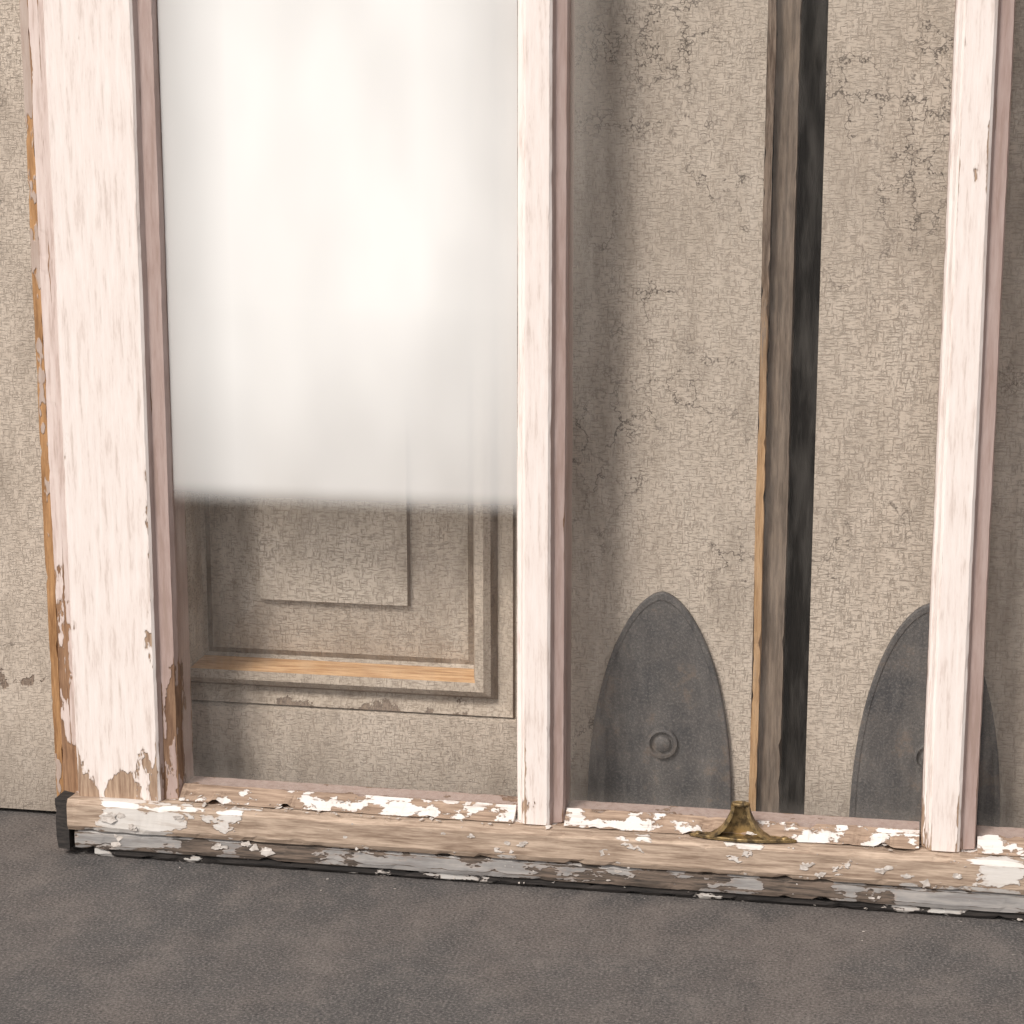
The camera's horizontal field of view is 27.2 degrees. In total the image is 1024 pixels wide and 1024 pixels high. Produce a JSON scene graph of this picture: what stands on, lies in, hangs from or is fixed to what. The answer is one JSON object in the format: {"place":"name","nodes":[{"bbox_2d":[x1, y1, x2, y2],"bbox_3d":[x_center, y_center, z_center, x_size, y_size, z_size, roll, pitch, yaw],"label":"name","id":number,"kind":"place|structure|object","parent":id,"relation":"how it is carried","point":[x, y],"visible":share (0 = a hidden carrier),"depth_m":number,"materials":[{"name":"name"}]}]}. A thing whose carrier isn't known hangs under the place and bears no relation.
{"place":"outdoors","nodes":[
{"label":"outdoors","id":0,"kind":"place"},
{"bbox_2d":[0,808,1023,1023],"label":"ground","id":1,"kind":"structure","parent":0,"point":[88,935],"depth_m":1.50,"materials":[{"name":"concrete"}]},
{"bbox_2d":[0,0,767,810],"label":"leaf","id":2,"kind":"object","parent":1,"relation":"on","point":[366,640],"visible":0.51,"depth_m":1.65,"materials":[{"name":"paint"}]},
{"bbox_2d":[757,0,801,812],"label":"rebated edge","id":3,"kind":"object","parent":2,"relation":"part of","point":[784,221],"visible":0.97,"depth_m":1.60,"materials":[{"name":"brown wood"}]},
{"bbox_2d":[749,0,776,810],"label":"bare arris","id":4,"kind":"object","parent":3,"relation":"attached to","point":[764,342],"visible":0.91,"depth_m":1.59,"materials":[{"name":"brown wood"}]},
{"bbox_2d":[19,0,1023,920],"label":"old window sash","id":5,"kind":"object","parent":1,"relation":"on","point":[273,244],"visible":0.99,"depth_m":1.57,"materials":[{"name":"paint"}]},
{"bbox_2d":[689,801,796,842],"bbox_3d":[0.172,0.229,1.574,0.080,0.028,0.016,2,12,10],"label":"brass sash catch","id":6,"kind":"object","parent":5,"relation":"on","point":[740,818],"visible":1,"depth_m":1.57,"materials":[{"name":"gold metal"}]},
{"bbox_2d":[587,591,731,809],"bbox_3d":[0.115,0.154,1.648,0.114,0.188,0.009,2,12,10],"label":"arched iron plate","id":7,"kind":"object","parent":1,"relation":"on","point":[660,734],"visible":0.98,"depth_m":1.65,"materials":[{"name":"grey metal"}]},
{"bbox_2d":[756,0,828,813],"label":"dark shed wall","id":8,"kind":"structure","parent":1,"relation":"on","point":[814,34],"depth_m":1.64,"materials":[{"name":"black wood"}]},
{"bbox_2d":[804,0,1023,827],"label":"leaf","id":9,"kind":"object","parent":1,"relation":"on","point":[887,108],"visible":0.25,"depth_m":1.57,"materials":[{"name":"paint"}]},
{"bbox_2d":[849,603,999,831],"bbox_3d":[0.317,0.162,1.613,0.114,0.188,0.009,2,12,10],"label":"arched iron plate","id":10,"kind":"object","parent":1,"relation":"on","point":[887,777],"visible":0.48,"depth_m":1.62,"materials":[{"name":"grey metal"}]}
]}

